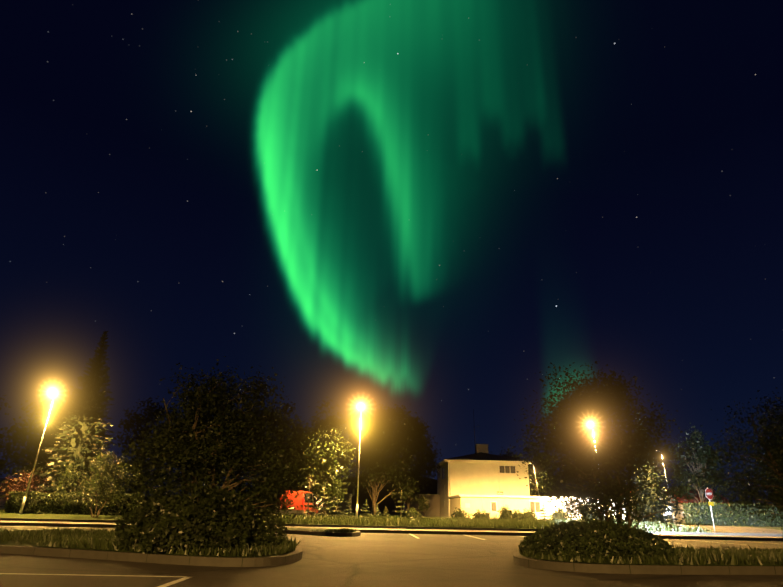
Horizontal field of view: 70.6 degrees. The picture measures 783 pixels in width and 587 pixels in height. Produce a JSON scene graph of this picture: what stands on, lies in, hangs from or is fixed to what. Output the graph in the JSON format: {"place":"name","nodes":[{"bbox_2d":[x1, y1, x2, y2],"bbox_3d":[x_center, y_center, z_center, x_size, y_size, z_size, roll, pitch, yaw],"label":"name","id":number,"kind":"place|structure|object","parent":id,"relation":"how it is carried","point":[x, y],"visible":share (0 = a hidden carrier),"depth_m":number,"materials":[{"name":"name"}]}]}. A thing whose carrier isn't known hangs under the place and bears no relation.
{"place":"outdoors","nodes":[
{"label":"outdoors","id":0,"kind":"place"},
{"bbox_2d":[0,470,50,503],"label":"red shrub","id":1,"kind":"object","parent":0,"point":[23,484],"depth_m":42.07,"materials":[{"name":"red plant"}]},
{"bbox_2d":[0,388,78,497],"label":"tree","id":2,"kind":"object","parent":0,"point":[60,406],"depth_m":55.69,"materials":[{"name":"green plant"}]},
{"bbox_2d":[102,397,179,496],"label":"tree","id":3,"kind":"object","parent":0,"point":[127,424],"depth_m":68.12,"materials":[{"name":"green plant"}]},
{"bbox_2d":[180,408,265,505],"bbox_3d":[-16.710,16.979,55.816,9.838,12.595,10.700,2,-22,-1],"label":"tree","id":4,"kind":"object","parent":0,"point":[223,472],"depth_m":54.14,"materials":[{"name":"green plant"}]},
{"bbox_2d":[258,398,304,513],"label":"tree","id":5,"kind":"object","parent":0,"point":[283,407],"depth_m":74.46,"materials":[{"name":"green plant"}]},
{"bbox_2d":[253,420,319,511],"bbox_3d":[-11.433,18.276,58.959,8.819,10.187,9.947,2,-22,-1],"label":"tree","id":6,"kind":"object","parent":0,"point":[292,429],"depth_m":59.04,"materials":[{"name":"green plant"}]},
{"bbox_2d":[0,520,781,536],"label":"street asphalt","id":7,"kind":"structure","parent":0,"point":[405,529],"depth_m":33.53,"materials":[{"name":"grey asphalt"}]},
{"bbox_2d":[0,525,782,586],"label":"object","id":8,"kind":"object","parent":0,"point":[397,560],"depth_m":8.70,"materials":[{"name":"grey concrete"}]},
{"bbox_2d":[0,545,302,566],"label":"island kerb","id":9,"kind":"structure","parent":8,"relation":"on","point":[294,556],"depth_m":9.46,"materials":[{"name":"concrete"}]},
{"bbox_2d":[0,525,300,556],"bbox_3d":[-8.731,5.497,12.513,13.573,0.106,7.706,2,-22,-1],"label":"island grass","id":10,"kind":"structure","parent":9,"relation":"on","point":[69,537],"depth_m":10.60,"materials":[{"name":"green plant"}]},
{"bbox_2d":[110,482,287,556],"bbox_3d":[-3.707,4.291,10.497,3.366,1.340,2.645,2,-22,-1],"label":"bush","id":11,"kind":"object","parent":8,"relation":"on","point":[143,517],"depth_m":9.92,"materials":[{"name":"green plant"}]},
{"bbox_2d":[100,356,320,526],"bbox_3d":[-3.474,3.397,11.710,4.279,3.744,3.767,-5,-23,15],"label":"tree","id":12,"kind":"object","parent":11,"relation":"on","point":[188,448],"depth_m":11.12,"materials":[{"name":"green plant"}]},
{"bbox_2d":[265,530,360,536],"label":"island kerb","id":13,"kind":"structure","parent":8,"relation":"on","point":[355,534],"depth_m":21.53,"materials":[{"name":"concrete"}]},
{"bbox_2d":[258,527,356,532],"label":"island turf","id":14,"kind":"structure","parent":13,"relation":"on","point":[300,529],"depth_m":22.86,"materials":[{"name":"green plant"}]},
{"bbox_2d":[312,526,355,531],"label":"island grass","id":15,"kind":"structure","parent":14,"relation":"on","point":[344,529],"depth_m":21.39,"materials":[{"name":"green plant"}]},
{"bbox_2d":[0,526,775,586],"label":"bay markings","id":16,"kind":"object","parent":8,"relation":"on","point":[175,581],"visible":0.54,"depth_m":7.39,"materials":[{"name":"paint"}]},
{"bbox_2d":[513,552,782,574],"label":"island kerb","id":17,"kind":"structure","parent":8,"relation":"on","point":[519,559],"depth_m":9.30,"materials":[{"name":"concrete"}]},
{"bbox_2d":[518,541,782,565],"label":"island turf","id":18,"kind":"structure","parent":17,"relation":"on","point":[741,564],"depth_m":9.51,"materials":[{"name":"green plant"}]},
{"bbox_2d":[518,518,674,564],"bbox_3d":[3.982,4.774,10.664,2.982,0.830,2.492,2,-22,-1],"label":"clipped bush","id":19,"kind":"object","parent":18,"relation":"on","point":[562,531],"depth_m":10.04,"materials":[{"name":"green plant"}]},
{"bbox_2d":[507,361,708,539],"bbox_3d":[4.965,3.734,12.980,4.376,4.387,3.868,2,-22,-1],"label":"tree","id":20,"kind":"object","parent":18,"relation":"on","point":[587,395],"depth_m":12.55,"materials":[{"name":"green plant"}]},
{"bbox_2d":[686,387,782,536],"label":"tree","id":21,"kind":"object","parent":18,"relation":"on","point":[745,493],"depth_m":13.86,"materials":[{"name":"green plant"}]},
{"bbox_2d":[0,508,782,532],"bbox_3d":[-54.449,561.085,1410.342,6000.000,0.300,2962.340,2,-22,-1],"label":"grass","id":22,"kind":"structure","parent":0,"point":[55,516],"depth_m":37.51,"materials":[{"name":"green plant"}]},
{"bbox_2d":[0,478,15,508],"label":"neighbour house","id":23,"kind":"structure","parent":22,"relation":"on","point":[1,499],"depth_m":84.54,"materials":[{"name":"concrete"}]},
{"bbox_2d":[0,395,19,476],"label":"tree","id":24,"kind":"object","parent":22,"relation":"on","point":[1,442],"visible":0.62,"depth_m":61.10,"materials":[{"name":"green plant"}]},
{"bbox_2d":[18,416,51,488],"bbox_3d":[-39.323,18.271,62.311,5.546,11.815,5.572,2,-22,-1],"label":"tree","id":25,"kind":"object","parent":22,"relation":"on","point":[40,457],"visible":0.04,"depth_m":61.52,"materials":[{"name":"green plant"}]},
{"bbox_2d":[0,399,58,509],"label":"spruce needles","id":26,"kind":"object","parent":25,"relation":"attached to","point":[34,456],"visible":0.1,"depth_m":61.42,"materials":[{"name":"green plant"}]},
{"bbox_2d":[18,390,54,514],"bbox_3d":[-25.280,11.270,39.584,0.479,8.491,1.584,16,-26,-33],"label":"lamp","id":27,"kind":"object","parent":22,"relation":"on","point":[29,482],"visible":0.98,"depth_m":39.63,"materials":[{"name":"metal"}]},
{"bbox_2d":[3,491,142,515],"bbox_3d":[-23.009,15.255,40.167,9.392,1.701,1.647,2,-22,-1],"label":"hedge","id":28,"kind":"object","parent":22,"relation":"on","point":[31,493],"depth_m":39.68,"materials":[{"name":"green plant"}]},
{"bbox_2d":[48,446,140,516],"bbox_3d":[-20.152,12.918,38.086,6.015,4.773,4.095,13,-25,-27],"label":"lit shrub","id":29,"kind":"object","parent":22,"relation":"on","point":[102,487],"depth_m":37.77,"materials":[{"name":"green plant"}]},
{"bbox_2d":[279,491,317,515],"bbox_3d":[-7.284,16.735,43.840,1.942,1.950,4.860,-1,-22,6],"label":"red van","id":30,"kind":"object","parent":22,"relation":"on","point":[299,500],"visible":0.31,"depth_m":41.85,"materials":[{"name":"red metal"}]},
{"bbox_2d":[275,420,335,514],"bbox_3d":[-8.261,17.432,55.347,7.273,9.222,7.104,2,-22,-1],"label":"tree","id":31,"kind":"object","parent":22,"relation":"on","point":[300,478],"depth_m":54.14,"materials":[{"name":"green plant"}]},
{"bbox_2d":[275,482,353,515],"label":"neighbour house","id":32,"kind":"structure","parent":22,"relation":"on","point":[350,491],"depth_m":80.34,"materials":[{"name":"grey"}]},
{"bbox_2d":[289,397,358,515],"bbox_3d":[-5.476,13.379,45.858,5.762,9.824,5.422,2,-22,-1],"label":"poplar","id":33,"kind":"object","parent":22,"relation":"on","point":[339,449],"depth_m":45.06,"materials":[{"name":"green plant"}]},
{"bbox_2d":[356,404,362,518],"bbox_3d":[-2.402,12.352,40.723,0.304,8.137,1.390,2,-22,-1],"label":"lamp","id":34,"kind":"object","parent":22,"relation":"on","point":[360,406],"visible":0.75,"depth_m":41.01,"materials":[{"name":"metal"}]},
{"bbox_2d":[349,413,406,516],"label":"tree limbs","id":35,"kind":"object","parent":22,"relation":"on","point":[374,486],"visible":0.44,"depth_m":57.55,"materials":[{"name":"brown plant"}]},
{"bbox_2d":[336,401,419,502],"bbox_3d":[-1.033,16.866,59.172,7.503,11.166,10.084,-16,-28,37],"label":"tree foliage","id":36,"kind":"object","parent":35,"relation":"attached to","point":[382,423],"visible":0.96,"depth_m":58.16,"materials":[{"name":"green plant"}]},
{"bbox_2d":[382,506,389,517],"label":"young spruce needles","id":37,"kind":"object","parent":22,"relation":"on","point":[387,510],"visible":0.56,"depth_m":42.30,"materials":[{"name":"green plant"}]},
{"bbox_2d":[392,427,428,509],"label":"tree limbs","id":38,"kind":"object","parent":22,"relation":"on","point":[407,504],"visible":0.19,"depth_m":68.30,"materials":[{"name":"brown plant"}]},
{"bbox_2d":[379,404,441,505],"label":"tree foliage","id":39,"kind":"object","parent":38,"relation":"attached to","point":[419,434],"visible":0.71,"depth_m":68.37,"materials":[{"name":"green plant"}]},
{"bbox_2d":[114,513,712,531],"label":"verge grass","id":40,"kind":"structure","parent":22,"relation":"on","point":[476,522],"depth_m":36.64,"materials":[{"name":"green plant"}]},
{"bbox_2d":[402,507,421,518],"bbox_3d":[1.558,16.553,41.436,1.586,1.066,1.545,2,-22,-1],"label":"verge bush","id":41,"kind":"object","parent":40,"relation":"on","point":[415,513],"depth_m":41.35,"materials":[{"name":"green plant"}]},
{"bbox_2d":[450,507,469,518],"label":"garden bush leaves","id":42,"kind":"object","parent":40,"relation":"on","point":[460,513],"depth_m":49.24,"materials":[{"name":"green plant"}]},
{"bbox_2d":[468,509,489,518],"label":"garden bush leaves","id":43,"kind":"object","parent":40,"relation":"on","point":[479,512],"depth_m":51.15,"materials":[{"name":"green plant"}]},
{"bbox_2d":[496,505,511,520],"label":"garden bush leaves","id":44,"kind":"object","parent":40,"relation":"on","point":[507,511],"depth_m":52.71,"materials":[{"name":"green plant"}]},
{"bbox_2d":[508,509,521,518],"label":"garden bush leaves","id":45,"kind":"object","parent":40,"relation":"on","point":[515,512],"depth_m":52.47,"materials":[{"name":"green plant"}]},
{"bbox_2d":[517,512,535,519],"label":"garden bush leaves","id":46,"kind":"object","parent":40,"relation":"on","point":[524,514],"depth_m":50.32,"materials":[{"name":"green plant"}]},
{"bbox_2d":[523,508,536,517],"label":"garden bush leaves","id":47,"kind":"object","parent":40,"relation":"on","point":[532,513],"depth_m":52.35,"materials":[{"name":"green plant"}]},
{"bbox_2d":[549,511,570,519],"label":"garden bush leaves","id":48,"kind":"object","parent":40,"relation":"on","point":[560,514],"depth_m":50.79,"materials":[{"name":"green plant"}]},
{"bbox_2d":[576,508,590,520],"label":"garden bush leaves","id":49,"kind":"object","parent":40,"relation":"on","point":[583,515],"depth_m":52.35,"materials":[{"name":"green plant"}]},
{"bbox_2d":[491,445,534,493],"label":"tree foliage","id":50,"kind":"object","parent":22,"relation":"on","point":[509,454],"depth_m":81.29,"materials":[{"name":"green plant"}]},
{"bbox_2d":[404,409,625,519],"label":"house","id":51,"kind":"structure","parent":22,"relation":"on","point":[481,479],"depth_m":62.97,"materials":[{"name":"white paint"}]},
{"bbox_2d":[625,413,681,523],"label":"spruce needles","id":52,"kind":"object","parent":22,"relation":"on","point":[663,514],"visible":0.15,"depth_m":66.93,"materials":[{"name":"green plant"}]},
{"bbox_2d":[632,450,674,522],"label":"tree","id":53,"kind":"object","parent":22,"relation":"on","point":[648,501],"visible":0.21,"depth_m":66.90,"materials":[{"name":"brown plant"}]},
{"bbox_2d":[661,452,675,523],"bbox_3d":[31.188,22.067,63.501,1.682,8.040,0.320,2,-22,-1],"label":"lamp","id":54,"kind":"object","parent":22,"relation":"on","point":[669,496],"visible":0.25,"depth_m":62.83,"materials":[{"name":"metal"}]},
{"bbox_2d":[626,487,732,522],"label":"neighbour house","id":55,"kind":"structure","parent":22,"relation":"on","point":[680,501],"depth_m":76.32,"materials":[{"name":"grey"}]},
{"bbox_2d":[746,430,782,503],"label":"tree foliage","id":56,"kind":"object","parent":22,"relation":"on","point":[771,470],"visible":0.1,"depth_m":69.49,"materials":[{"name":"green plant"}]},
{"bbox_2d":[0,0,782,503],"label":"sky","id":57,"kind":"structure","parent":0,"point":[431,206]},
{"bbox_2d":[142,473,736,513],"bbox_3d":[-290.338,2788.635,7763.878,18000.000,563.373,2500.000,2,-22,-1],"label":"hedge","id":58,"kind":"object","parent":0,"point":[389,503],"depth_m":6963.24,"materials":[{"name":"green plant"}]},
{"bbox_2d":[554,506,566,515],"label":"garden bush leaves","id":59,"kind":"object","parent":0,"point":[561,510],"depth_m":52.47,"materials":[{"name":"green plant"}]},
{"bbox_2d":[401,514,771,532],"bbox_3d":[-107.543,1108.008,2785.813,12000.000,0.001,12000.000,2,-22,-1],"label":"ground","id":60,"kind":"structure","parent":0,"point":[716,529],"depth_m":56.16,"materials":[{"name":"grey"}]},
{"bbox_2d":[24,331,116,495],"bbox_3d":[-25.248,10.284,45.474,6.943,15.219,6.590,2,-22,-1],"label":"tall spruce","id":61,"kind":"object","parent":60,"relation":"on","point":[63,438],"depth_m":44.46,"materials":[{"name":"green plant"}]},
{"bbox_2d":[301,476,316,515],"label":"young spruce needles","id":62,"kind":"object","parent":60,"relation":"on","point":[310,500],"depth_m":42.07,"materials":[{"name":"green plant"}]},
{"bbox_2d":[310,482,330,516],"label":"young spruce needles","id":63,"kind":"object","parent":60,"relation":"on","point":[322,508],"depth_m":41.11,"materials":[{"name":"green plant"}]},
{"bbox_2d":[326,490,343,517],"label":"young spruce needles","id":64,"kind":"object","parent":60,"relation":"on","point":[337,502],"depth_m":40.87,"materials":[{"name":"green plant"}]},
{"bbox_2d":[341,497,355,516],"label":"young spruce needles","id":65,"kind":"object","parent":60,"relation":"on","point":[349,513],"depth_m":41.35,"materials":[{"name":"green plant"}]},
{"bbox_2d":[360,499,370,518],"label":"young spruce needles","id":66,"kind":"object","parent":60,"relation":"on","point":[368,514],"depth_m":41.23,"materials":[{"name":"green plant"}]},
{"bbox_2d":[371,503,381,518],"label":"young spruce needles","id":67,"kind":"object","parent":60,"relation":"on","point":[377,515],"depth_m":41.83,"materials":[{"name":"green plant"}]},
{"bbox_2d":[0,518,782,540],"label":"kerbs and pavement","id":68,"kind":"structure","parent":60,"relation":"on","point":[452,531],"depth_m":26.64,"materials":[{"name":"concrete"}]},
{"bbox_2d":[392,489,406,518],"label":"young spruce needles","id":69,"kind":"object","parent":60,"relation":"on","point":[401,511],"depth_m":41.35,"materials":[{"name":"green plant"}]},
{"bbox_2d":[418,494,429,516],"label":"sapling","id":70,"kind":"object","parent":60,"relation":"on","point":[421,507],"depth_m":58.44,"materials":[{"name":"green plant"}]},
{"bbox_2d":[540,503,550,520],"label":"garden spruce needles","id":71,"kind":"object","parent":60,"relation":"on","point":[544,513],"depth_m":52.71,"materials":[{"name":"green plant"}]},
{"bbox_2d":[657,423,732,516],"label":"tree foliage","id":72,"kind":"object","parent":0,"point":[701,452],"depth_m":73.62,"materials":[{"name":"green plant"}]},
{"bbox_2d":[672,524,782,533],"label":"sidewalk","id":73,"kind":"structure","parent":0,"point":[729,529],"depth_m":39.31,"materials":[{"name":"grey concrete"}]},
{"bbox_2d":[519,444,559,496],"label":"tree foliage","id":74,"kind":"object","parent":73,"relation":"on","point":[532,491],"depth_m":87.13,"materials":[{"name":"green plant"}]},
{"bbox_2d":[534,490,580,496],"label":"neighbour house","id":75,"kind":"structure","parent":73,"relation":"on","point":[562,494],"depth_m":95.18,"materials":[{"name":"white paint"}]},
{"bbox_2d":[705,487,714,531],"bbox_3d":[21.067,14.224,36.398,0.739,2.751,0.095,10,-23,-22],"label":"stop sign","id":76,"kind":"object","parent":73,"relation":"on","point":[709,494],"visible":0.92,"depth_m":36.61,"materials":[{"name":"metal"}]},
{"bbox_2d":[683,502,782,526],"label":"hedge","id":77,"kind":"object","parent":73,"relation":"on","point":[715,503],"depth_m":48.88,"materials":[{"name":"green plant"}]}
]}

